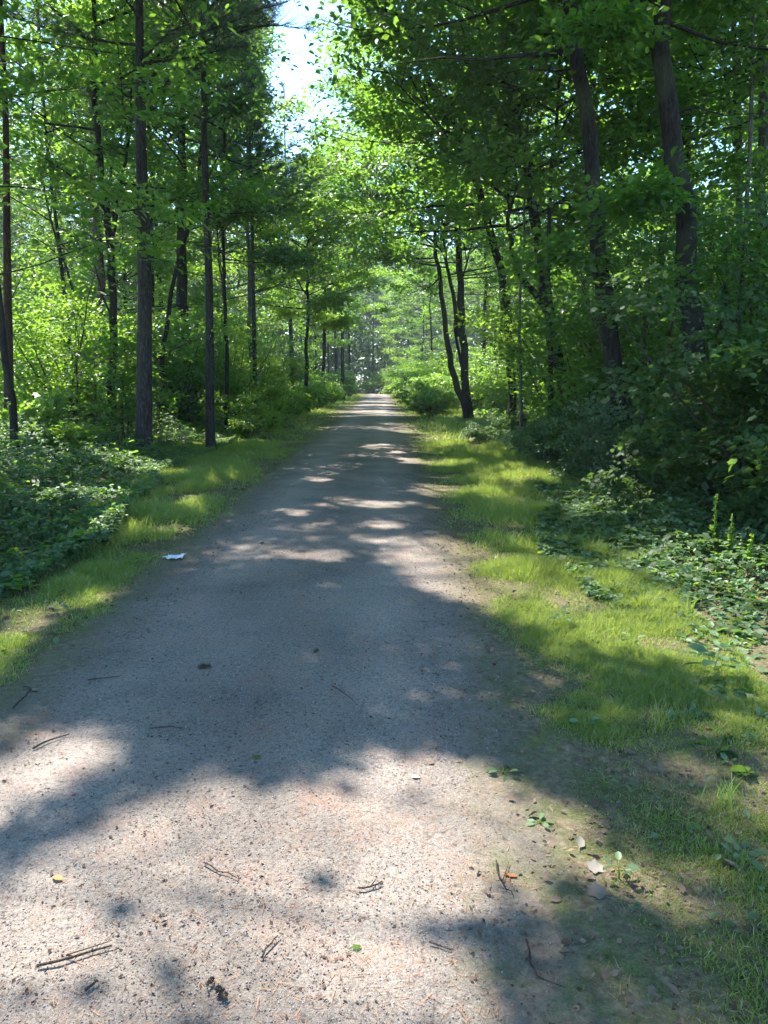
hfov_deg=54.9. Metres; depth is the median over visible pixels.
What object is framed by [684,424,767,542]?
shrub
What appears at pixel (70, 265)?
forest pine tree
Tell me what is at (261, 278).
forest pine tree
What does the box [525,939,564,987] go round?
twig
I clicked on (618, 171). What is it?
maple tree
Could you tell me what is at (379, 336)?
forest tree
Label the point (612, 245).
tree sapling
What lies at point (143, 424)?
pine tree
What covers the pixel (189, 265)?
forest tree
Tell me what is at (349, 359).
forest pine tree
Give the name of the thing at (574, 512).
undergrowth
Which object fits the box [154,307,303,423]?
tree sapling
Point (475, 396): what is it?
bramble bush
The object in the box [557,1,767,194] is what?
maple tree
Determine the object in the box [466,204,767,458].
tree sapling
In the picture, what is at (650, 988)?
leaf litter
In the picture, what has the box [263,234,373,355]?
forest tree
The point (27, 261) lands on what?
forest tree
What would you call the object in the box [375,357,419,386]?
understorey shrub
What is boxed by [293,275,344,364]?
forest pine tree
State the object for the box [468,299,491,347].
forest pine tree
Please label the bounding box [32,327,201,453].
maple sapling
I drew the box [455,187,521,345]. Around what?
forest pine tree
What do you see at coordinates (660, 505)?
weed
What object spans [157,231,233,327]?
forest tree
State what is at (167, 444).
forest floor plants
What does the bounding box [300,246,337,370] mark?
forest pine tree
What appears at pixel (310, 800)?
bark crumbs
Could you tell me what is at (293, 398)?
bramble bush
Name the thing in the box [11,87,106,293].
forest pine tree
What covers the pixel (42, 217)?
forest pine tree
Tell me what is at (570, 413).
shrub
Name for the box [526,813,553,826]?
weed
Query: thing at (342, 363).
forest pine tree
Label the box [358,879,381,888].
twig
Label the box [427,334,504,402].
understorey shrub
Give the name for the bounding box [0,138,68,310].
forest tree
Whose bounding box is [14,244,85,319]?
forest tree
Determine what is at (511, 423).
shrub
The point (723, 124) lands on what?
forest tree
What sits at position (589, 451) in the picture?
shrub
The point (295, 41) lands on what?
sky
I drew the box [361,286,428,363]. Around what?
forest tree
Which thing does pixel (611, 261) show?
forest tree
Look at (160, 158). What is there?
maple tree
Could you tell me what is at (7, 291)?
red pine tree
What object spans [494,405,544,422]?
shrub
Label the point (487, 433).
shrub
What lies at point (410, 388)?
bramble bush
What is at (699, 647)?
seedling
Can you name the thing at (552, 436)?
shrub
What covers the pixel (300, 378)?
understorey shrub
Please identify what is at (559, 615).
weed
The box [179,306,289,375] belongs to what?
understorey shrub
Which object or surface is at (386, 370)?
understorey shrub
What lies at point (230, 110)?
maple tree
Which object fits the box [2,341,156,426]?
understorey shrub
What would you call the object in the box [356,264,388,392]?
forest pine tree
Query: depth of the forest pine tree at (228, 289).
70.36 m
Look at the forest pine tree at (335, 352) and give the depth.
68.29 m
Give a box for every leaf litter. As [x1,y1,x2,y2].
[0,456,289,671]
[1,513,256,783]
[401,511,767,1023]
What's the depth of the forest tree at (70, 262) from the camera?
33.11 m
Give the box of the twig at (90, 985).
[84,979,98,990]
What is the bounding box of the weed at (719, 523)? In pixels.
[717,503,745,531]
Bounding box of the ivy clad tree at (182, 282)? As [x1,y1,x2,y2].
[32,0,304,423]
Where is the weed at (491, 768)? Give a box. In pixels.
[485,765,522,781]
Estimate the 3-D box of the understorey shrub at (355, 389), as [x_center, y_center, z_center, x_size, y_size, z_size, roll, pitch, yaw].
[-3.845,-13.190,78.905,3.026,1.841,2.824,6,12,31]
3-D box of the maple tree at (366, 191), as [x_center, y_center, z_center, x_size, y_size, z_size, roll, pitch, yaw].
[2.973,-14.569,28.916,14.199,21.984,13.998,0,10,0]
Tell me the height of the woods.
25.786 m
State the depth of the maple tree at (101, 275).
25.81 m
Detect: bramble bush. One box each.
[218,373,313,424]
[269,385,330,415]
[279,370,344,408]
[387,369,459,400]
[392,380,460,417]
[397,351,476,384]
[398,373,487,409]
[419,346,516,410]
[473,377,542,415]
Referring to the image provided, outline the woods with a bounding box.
[0,233,728,392]
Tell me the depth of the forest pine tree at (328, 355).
90.68 m
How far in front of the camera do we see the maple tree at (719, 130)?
15.54 m
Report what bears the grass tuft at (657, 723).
on the ground at (714, 984)
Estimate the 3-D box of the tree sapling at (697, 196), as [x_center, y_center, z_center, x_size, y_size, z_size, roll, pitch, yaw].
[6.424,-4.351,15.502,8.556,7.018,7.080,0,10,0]
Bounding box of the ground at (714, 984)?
[0,386,767,1023]
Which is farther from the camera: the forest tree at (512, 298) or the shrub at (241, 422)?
the forest tree at (512, 298)
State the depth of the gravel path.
2.88 m
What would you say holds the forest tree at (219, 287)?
on the ground at (714, 984)
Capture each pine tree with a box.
[0,0,34,434]
[0,138,40,242]
[0,200,22,233]
[3,0,268,461]
[11,87,92,271]
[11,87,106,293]
[34,157,94,322]
[65,0,328,449]
[77,170,131,299]
[77,208,136,310]
[100,106,203,338]
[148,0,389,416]
[173,139,247,318]
[187,4,334,410]
[192,146,258,314]
[213,131,297,363]
[214,257,246,314]
[255,80,333,389]
[281,239,317,365]
[291,232,313,370]
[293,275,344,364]
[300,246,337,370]
[302,237,363,380]
[318,180,374,399]
[319,263,366,380]
[320,311,347,380]
[332,249,369,396]
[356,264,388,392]
[371,269,405,392]
[401,232,445,360]
[410,240,442,359]
[432,242,470,358]
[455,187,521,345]
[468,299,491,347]
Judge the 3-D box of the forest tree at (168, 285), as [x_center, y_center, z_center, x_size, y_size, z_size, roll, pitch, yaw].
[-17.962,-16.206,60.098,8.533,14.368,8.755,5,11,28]
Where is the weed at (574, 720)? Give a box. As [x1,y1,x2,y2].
[569,716,599,729]
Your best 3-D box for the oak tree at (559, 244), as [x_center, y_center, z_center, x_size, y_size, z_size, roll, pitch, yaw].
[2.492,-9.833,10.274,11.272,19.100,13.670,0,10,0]
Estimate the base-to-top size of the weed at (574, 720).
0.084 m
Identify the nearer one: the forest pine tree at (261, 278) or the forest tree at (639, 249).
the forest pine tree at (261, 278)
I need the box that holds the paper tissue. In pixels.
[162,553,184,559]
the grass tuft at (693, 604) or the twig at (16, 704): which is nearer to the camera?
the twig at (16, 704)
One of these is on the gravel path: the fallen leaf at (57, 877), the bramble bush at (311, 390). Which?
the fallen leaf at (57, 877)
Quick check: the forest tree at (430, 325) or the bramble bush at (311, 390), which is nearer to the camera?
the bramble bush at (311, 390)
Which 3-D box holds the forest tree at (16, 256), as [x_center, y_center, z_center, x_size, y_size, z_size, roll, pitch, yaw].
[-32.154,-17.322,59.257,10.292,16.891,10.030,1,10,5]
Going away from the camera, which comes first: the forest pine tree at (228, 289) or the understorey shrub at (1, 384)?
the understorey shrub at (1, 384)
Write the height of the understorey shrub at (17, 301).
5.158 m
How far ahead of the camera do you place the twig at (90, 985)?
1.94 m
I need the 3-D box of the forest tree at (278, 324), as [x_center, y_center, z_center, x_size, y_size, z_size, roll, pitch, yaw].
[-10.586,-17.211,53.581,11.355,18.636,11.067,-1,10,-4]
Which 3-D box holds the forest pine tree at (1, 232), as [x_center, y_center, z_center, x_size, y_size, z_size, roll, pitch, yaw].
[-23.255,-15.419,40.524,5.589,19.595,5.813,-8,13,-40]
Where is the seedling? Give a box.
[683,641,745,679]
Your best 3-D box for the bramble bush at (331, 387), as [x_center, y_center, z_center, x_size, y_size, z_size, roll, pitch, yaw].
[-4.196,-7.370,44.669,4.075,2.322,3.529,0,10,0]
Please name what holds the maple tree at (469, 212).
on the ground at (714, 984)
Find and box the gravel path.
[0,392,694,1023]
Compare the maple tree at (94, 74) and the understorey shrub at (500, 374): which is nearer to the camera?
the maple tree at (94, 74)
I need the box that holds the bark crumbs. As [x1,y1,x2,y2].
[0,466,767,1023]
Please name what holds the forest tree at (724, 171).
on the ground at (714, 984)
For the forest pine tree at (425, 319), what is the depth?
92.05 m
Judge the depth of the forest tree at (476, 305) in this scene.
57.76 m
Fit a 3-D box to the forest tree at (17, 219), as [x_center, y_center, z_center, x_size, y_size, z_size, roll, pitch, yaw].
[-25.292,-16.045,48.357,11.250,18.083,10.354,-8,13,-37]
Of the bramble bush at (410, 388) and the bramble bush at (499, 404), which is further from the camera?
the bramble bush at (410, 388)
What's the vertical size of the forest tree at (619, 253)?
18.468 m
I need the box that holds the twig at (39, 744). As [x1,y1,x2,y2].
[32,734,69,748]
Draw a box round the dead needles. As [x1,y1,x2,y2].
[0,511,767,1023]
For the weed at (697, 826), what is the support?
on the ground at (714, 984)
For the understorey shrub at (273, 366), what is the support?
on the ground at (714, 984)
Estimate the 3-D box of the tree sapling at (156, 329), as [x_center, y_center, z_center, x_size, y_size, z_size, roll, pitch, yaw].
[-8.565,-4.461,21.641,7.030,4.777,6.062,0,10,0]
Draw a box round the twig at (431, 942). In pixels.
[429,941,450,949]
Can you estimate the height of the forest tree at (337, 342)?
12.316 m
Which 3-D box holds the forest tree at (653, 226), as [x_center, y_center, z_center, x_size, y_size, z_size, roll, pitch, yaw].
[13.414,-11.701,35.802,7.947,13.880,8.636,-2,10,-9]
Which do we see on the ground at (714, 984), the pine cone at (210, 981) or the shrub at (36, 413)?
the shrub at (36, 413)
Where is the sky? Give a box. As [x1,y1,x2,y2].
[0,0,767,381]
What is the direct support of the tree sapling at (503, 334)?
on the ground at (714, 984)
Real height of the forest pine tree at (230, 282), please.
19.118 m
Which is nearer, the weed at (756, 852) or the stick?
the stick
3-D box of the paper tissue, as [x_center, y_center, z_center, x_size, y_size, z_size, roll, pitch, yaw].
[-1.911,0.405,6.736,0.202,0.043,0.117,0,10,0]
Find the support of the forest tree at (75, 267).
on the ground at (714, 984)
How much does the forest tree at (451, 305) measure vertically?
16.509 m
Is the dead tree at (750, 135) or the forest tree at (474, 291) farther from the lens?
the forest tree at (474, 291)
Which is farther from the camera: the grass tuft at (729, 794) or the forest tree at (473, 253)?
the forest tree at (473, 253)
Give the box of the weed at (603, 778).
[588,767,620,789]
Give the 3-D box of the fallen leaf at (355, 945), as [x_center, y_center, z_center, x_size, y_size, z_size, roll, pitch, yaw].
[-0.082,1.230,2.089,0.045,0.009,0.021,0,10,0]
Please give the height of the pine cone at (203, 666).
0.046 m
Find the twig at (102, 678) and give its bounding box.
[88,676,117,679]
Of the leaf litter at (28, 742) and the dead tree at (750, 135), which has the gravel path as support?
the leaf litter at (28, 742)
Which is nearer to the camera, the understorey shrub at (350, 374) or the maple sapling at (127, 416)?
the maple sapling at (127, 416)
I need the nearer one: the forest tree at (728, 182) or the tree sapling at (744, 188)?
the tree sapling at (744, 188)
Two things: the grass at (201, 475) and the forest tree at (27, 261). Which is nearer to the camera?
the grass at (201, 475)
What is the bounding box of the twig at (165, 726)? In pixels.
[151,726,181,728]
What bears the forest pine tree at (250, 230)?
on the ground at (714, 984)
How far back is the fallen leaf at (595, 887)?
2.34 m
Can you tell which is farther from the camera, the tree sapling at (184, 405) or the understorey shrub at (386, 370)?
the understorey shrub at (386, 370)
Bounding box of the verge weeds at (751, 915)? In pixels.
[459,525,767,971]
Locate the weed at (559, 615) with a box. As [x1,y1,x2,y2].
[549,605,573,626]
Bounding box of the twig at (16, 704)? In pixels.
[12,686,31,708]
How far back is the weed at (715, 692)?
3.71 m
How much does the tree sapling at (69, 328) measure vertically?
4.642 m
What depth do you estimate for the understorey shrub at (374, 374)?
100.86 m
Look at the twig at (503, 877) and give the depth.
2.39 m
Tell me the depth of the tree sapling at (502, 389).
23.63 m
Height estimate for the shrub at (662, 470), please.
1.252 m
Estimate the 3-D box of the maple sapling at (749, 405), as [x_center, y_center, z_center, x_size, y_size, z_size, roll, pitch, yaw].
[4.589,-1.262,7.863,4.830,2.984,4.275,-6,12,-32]
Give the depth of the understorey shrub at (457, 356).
69.84 m
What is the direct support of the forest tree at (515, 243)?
on the ground at (714, 984)
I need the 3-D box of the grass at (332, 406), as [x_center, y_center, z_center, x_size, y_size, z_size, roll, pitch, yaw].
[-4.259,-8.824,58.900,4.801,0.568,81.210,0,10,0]
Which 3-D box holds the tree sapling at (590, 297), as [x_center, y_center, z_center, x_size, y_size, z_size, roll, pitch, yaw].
[6.132,-4.520,20.047,6.599,5.472,7.694,0,10,0]
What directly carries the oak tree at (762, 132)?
on the ground at (714, 984)
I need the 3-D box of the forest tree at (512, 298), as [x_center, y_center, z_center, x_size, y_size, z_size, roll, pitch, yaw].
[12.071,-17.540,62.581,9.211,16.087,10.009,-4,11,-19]
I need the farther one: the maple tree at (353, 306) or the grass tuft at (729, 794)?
the maple tree at (353, 306)
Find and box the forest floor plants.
[0,401,746,493]
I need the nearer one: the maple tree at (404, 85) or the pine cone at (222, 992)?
the pine cone at (222, 992)
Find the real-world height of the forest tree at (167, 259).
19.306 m
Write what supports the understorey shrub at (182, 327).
on the ground at (714, 984)
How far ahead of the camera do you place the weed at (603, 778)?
2.93 m
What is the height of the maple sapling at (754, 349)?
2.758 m
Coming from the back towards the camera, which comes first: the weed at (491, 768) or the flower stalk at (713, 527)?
the flower stalk at (713, 527)
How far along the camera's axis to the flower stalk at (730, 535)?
6.44 m
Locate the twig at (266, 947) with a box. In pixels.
[261,935,277,958]
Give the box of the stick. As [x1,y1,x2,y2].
[37,942,111,966]
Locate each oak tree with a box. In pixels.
[298,0,767,457]
[380,0,767,452]
[587,0,767,314]
[590,0,767,316]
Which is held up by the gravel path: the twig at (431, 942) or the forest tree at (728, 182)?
the twig at (431, 942)
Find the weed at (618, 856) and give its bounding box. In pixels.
[603,851,639,879]
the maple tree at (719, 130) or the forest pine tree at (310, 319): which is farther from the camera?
the forest pine tree at (310, 319)
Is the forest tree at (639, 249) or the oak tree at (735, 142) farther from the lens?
the forest tree at (639, 249)
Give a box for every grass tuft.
[528,704,548,717]
[636,695,676,732]
[679,590,702,611]
[700,773,741,806]
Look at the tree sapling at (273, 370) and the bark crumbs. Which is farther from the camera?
the tree sapling at (273, 370)
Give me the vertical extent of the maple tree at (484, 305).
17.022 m
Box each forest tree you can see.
[0,0,235,319]
[0,24,72,299]
[0,52,190,321]
[0,124,83,317]
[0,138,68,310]
[0,158,78,309]
[0,212,40,311]
[1,52,238,328]
[8,0,313,337]
[12,119,202,325]
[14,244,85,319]
[42,212,163,305]
[78,235,189,318]
[112,181,191,334]
[117,224,203,336]
[122,44,338,338]
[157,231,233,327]
[165,146,302,354]
[177,253,244,328]
[212,175,313,357]
[239,239,320,367]
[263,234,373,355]
[266,242,363,380]
[354,288,406,366]
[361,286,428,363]
[370,236,478,359]
[370,264,445,363]
[375,271,437,369]
[379,233,470,366]
[416,115,575,381]
[425,137,565,400]
[437,228,516,353]
[448,238,546,353]
[474,197,620,344]
[474,215,569,343]
[551,216,632,299]
[571,224,652,297]
[574,174,671,327]
[584,131,748,325]
[616,187,695,289]
[635,38,767,316]
[692,50,766,305]
[700,94,767,297]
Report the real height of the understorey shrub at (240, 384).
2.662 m
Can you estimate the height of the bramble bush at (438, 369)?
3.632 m
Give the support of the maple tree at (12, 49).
on the ground at (714, 984)
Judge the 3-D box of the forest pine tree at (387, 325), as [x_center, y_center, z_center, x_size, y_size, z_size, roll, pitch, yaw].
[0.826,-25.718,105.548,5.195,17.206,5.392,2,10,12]
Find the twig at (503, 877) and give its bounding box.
[496,860,512,894]
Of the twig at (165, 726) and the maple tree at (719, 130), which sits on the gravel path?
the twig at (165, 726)
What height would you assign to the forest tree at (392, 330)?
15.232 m
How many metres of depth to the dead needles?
2.23 m
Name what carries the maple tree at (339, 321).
on the ground at (714, 984)
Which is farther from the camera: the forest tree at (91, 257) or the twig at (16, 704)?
the forest tree at (91, 257)
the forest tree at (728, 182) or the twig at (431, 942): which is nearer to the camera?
the twig at (431, 942)
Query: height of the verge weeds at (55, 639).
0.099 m
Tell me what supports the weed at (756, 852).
on the ground at (714, 984)
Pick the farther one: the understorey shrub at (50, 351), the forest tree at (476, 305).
the forest tree at (476, 305)
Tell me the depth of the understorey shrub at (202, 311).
27.50 m
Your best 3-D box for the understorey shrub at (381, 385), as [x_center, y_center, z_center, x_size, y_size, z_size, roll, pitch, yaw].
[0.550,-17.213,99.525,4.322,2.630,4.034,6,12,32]
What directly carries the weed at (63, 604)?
on the ground at (714, 984)
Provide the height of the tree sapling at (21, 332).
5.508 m
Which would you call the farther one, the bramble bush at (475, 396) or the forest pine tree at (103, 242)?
the forest pine tree at (103, 242)
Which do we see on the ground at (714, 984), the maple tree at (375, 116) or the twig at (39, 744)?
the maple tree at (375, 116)
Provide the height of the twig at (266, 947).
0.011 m
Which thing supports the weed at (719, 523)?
on the ground at (714, 984)
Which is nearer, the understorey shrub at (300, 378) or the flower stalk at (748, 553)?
the flower stalk at (748, 553)
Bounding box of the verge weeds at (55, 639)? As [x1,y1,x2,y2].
[0,510,210,681]
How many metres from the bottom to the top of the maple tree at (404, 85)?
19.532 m
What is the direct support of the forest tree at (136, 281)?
on the ground at (714, 984)
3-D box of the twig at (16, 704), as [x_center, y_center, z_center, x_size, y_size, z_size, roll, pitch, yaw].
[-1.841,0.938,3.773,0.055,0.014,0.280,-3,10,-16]
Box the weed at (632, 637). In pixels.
[619,632,644,646]
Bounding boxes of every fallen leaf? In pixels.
[52,875,65,881]
[347,944,360,948]
[576,836,584,849]
[583,859,603,873]
[584,881,612,899]
[721,858,743,872]
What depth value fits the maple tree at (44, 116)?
18.25 m
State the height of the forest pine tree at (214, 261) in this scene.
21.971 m
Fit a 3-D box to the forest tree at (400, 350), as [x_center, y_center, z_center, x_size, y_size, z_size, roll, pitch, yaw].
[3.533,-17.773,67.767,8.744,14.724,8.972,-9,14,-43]
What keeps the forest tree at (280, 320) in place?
on the ground at (714, 984)
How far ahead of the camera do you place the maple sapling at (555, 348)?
14.35 m
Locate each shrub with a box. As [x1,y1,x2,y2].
[0,366,26,426]
[0,387,113,456]
[0,466,26,502]
[1,311,107,392]
[2,277,133,369]
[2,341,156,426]
[16,303,89,346]
[52,305,214,421]
[78,297,262,414]
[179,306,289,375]
[198,362,279,407]
[198,390,293,439]
[249,350,288,387]
[264,337,326,390]
[295,370,329,387]
[314,380,350,403]
[320,362,364,395]
[346,383,361,395]
[359,377,381,393]
[364,365,391,391]
[374,374,394,393]
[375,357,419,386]
[378,376,408,399]
[383,366,406,389]
[384,347,444,402]
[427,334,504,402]
[430,347,489,369]
[459,416,510,443]
[490,405,559,441]
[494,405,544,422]
[494,417,564,461]
[496,358,528,400]
[523,407,633,461]
[528,395,678,490]
[538,368,674,459]
[576,416,766,517]
[638,363,767,490]
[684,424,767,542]
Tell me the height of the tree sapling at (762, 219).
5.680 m
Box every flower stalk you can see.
[708,493,717,561]
[725,513,735,550]
[745,533,755,575]
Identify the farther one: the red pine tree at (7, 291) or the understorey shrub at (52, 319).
the understorey shrub at (52, 319)
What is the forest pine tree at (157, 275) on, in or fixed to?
on the ground at (714, 984)
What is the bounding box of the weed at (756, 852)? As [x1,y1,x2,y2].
[719,836,767,868]
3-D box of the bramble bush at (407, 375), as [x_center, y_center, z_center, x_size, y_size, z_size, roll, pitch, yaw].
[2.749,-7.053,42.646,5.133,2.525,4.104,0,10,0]
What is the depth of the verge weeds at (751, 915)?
2.88 m
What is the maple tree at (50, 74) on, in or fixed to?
on the ground at (714, 984)
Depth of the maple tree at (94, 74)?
11.85 m
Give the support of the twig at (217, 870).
on the gravel path
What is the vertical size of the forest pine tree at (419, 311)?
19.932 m
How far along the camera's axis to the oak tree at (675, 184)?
10.12 m
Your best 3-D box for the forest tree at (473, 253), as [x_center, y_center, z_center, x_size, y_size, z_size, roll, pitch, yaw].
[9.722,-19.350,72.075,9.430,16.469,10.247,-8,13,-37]
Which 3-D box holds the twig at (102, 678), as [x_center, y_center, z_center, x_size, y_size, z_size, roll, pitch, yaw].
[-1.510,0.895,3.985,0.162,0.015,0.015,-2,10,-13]
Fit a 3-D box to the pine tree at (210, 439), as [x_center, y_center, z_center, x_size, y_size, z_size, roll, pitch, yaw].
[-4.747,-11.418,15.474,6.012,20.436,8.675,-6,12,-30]
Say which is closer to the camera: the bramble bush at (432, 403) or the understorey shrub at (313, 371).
the bramble bush at (432, 403)
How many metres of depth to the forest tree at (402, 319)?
105.71 m
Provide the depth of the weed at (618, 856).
2.40 m
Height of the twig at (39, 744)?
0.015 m
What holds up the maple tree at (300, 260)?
on the ground at (714, 984)
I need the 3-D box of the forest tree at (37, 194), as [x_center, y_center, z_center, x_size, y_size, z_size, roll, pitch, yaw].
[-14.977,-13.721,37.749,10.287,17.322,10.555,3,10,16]
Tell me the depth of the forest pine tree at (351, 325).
81.57 m
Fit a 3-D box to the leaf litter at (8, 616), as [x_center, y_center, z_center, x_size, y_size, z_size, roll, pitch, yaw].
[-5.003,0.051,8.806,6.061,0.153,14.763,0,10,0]
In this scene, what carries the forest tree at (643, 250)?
on the ground at (714, 984)
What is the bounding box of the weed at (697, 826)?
[671,811,702,830]
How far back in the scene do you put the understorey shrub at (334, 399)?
53.24 m
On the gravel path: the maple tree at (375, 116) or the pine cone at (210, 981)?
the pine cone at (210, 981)
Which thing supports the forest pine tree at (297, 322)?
on the ground at (714, 984)
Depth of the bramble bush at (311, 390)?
33.22 m
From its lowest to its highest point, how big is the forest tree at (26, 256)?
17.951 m
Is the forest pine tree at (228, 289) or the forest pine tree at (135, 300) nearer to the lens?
the forest pine tree at (135, 300)
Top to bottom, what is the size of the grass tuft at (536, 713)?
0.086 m
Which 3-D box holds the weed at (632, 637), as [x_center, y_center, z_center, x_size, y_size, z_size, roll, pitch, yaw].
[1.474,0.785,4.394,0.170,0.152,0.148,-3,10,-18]
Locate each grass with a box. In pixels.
[0,541,168,688]
[8,437,308,560]
[201,393,364,442]
[386,393,503,443]
[410,438,660,560]
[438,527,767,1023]
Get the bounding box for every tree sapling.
[0,231,98,417]
[0,254,257,439]
[13,282,222,403]
[71,308,257,428]
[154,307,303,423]
[214,310,328,403]
[447,270,657,421]
[459,200,767,410]
[464,302,584,416]
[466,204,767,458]
[484,240,734,418]
[486,112,767,414]
[560,120,767,441]
[632,146,767,372]
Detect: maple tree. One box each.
[0,0,76,148]
[0,0,176,361]
[0,0,201,367]
[0,0,235,325]
[0,0,295,445]
[0,0,365,470]
[40,0,334,441]
[66,0,360,429]
[170,167,413,412]
[238,130,415,404]
[266,0,665,419]
[280,6,632,419]
[301,0,767,410]
[322,0,724,452]
[336,0,766,458]
[410,111,575,408]
[462,13,741,373]
[476,17,757,412]
[479,4,767,406]
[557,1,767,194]
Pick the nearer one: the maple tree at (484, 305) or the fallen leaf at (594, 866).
the fallen leaf at (594, 866)
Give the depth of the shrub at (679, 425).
9.78 m
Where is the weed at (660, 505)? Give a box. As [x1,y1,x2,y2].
[654,504,676,527]
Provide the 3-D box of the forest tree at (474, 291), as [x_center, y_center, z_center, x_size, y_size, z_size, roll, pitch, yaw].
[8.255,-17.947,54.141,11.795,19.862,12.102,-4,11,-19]
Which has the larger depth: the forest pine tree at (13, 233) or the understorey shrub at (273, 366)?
the understorey shrub at (273, 366)
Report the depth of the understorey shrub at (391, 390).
59.27 m
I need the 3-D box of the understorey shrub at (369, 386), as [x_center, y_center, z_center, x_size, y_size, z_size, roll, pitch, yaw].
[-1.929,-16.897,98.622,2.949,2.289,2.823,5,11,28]
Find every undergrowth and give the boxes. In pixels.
[0,398,250,597]
[454,404,767,764]
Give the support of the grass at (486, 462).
on the ground at (714, 984)
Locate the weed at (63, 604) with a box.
[48,601,67,614]
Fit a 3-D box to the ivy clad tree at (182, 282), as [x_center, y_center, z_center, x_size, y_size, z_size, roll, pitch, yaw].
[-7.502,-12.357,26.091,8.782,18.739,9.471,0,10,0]
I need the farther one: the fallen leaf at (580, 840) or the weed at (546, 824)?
the weed at (546, 824)
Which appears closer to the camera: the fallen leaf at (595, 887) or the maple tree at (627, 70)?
the fallen leaf at (595, 887)
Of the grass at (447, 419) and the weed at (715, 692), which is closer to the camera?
the weed at (715, 692)
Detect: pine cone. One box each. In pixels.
[197,662,210,667]
[205,977,214,987]
[214,984,228,1000]
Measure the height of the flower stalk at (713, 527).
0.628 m
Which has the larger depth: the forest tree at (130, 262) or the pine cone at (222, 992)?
the forest tree at (130, 262)
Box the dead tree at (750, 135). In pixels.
[734,2,766,340]
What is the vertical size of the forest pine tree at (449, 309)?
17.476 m
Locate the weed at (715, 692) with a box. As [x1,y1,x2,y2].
[710,684,745,702]
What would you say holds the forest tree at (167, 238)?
on the ground at (714, 984)
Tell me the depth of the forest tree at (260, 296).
70.32 m
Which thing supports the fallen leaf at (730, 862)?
on the ground at (714, 984)
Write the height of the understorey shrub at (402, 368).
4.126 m
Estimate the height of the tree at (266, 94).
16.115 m
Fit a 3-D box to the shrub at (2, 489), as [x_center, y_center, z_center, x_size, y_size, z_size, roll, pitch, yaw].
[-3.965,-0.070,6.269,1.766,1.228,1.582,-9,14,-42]
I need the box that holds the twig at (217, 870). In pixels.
[203,862,236,877]
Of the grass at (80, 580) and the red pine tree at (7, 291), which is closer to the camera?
the grass at (80, 580)
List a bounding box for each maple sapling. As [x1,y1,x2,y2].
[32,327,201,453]
[480,286,681,431]
[539,260,767,490]
[692,305,767,436]
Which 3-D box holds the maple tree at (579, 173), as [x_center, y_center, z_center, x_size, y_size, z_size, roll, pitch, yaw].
[7.649,-11.883,27.839,10.779,17.068,10.881,0,10,0]
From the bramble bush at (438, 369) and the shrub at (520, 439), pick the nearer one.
the shrub at (520, 439)

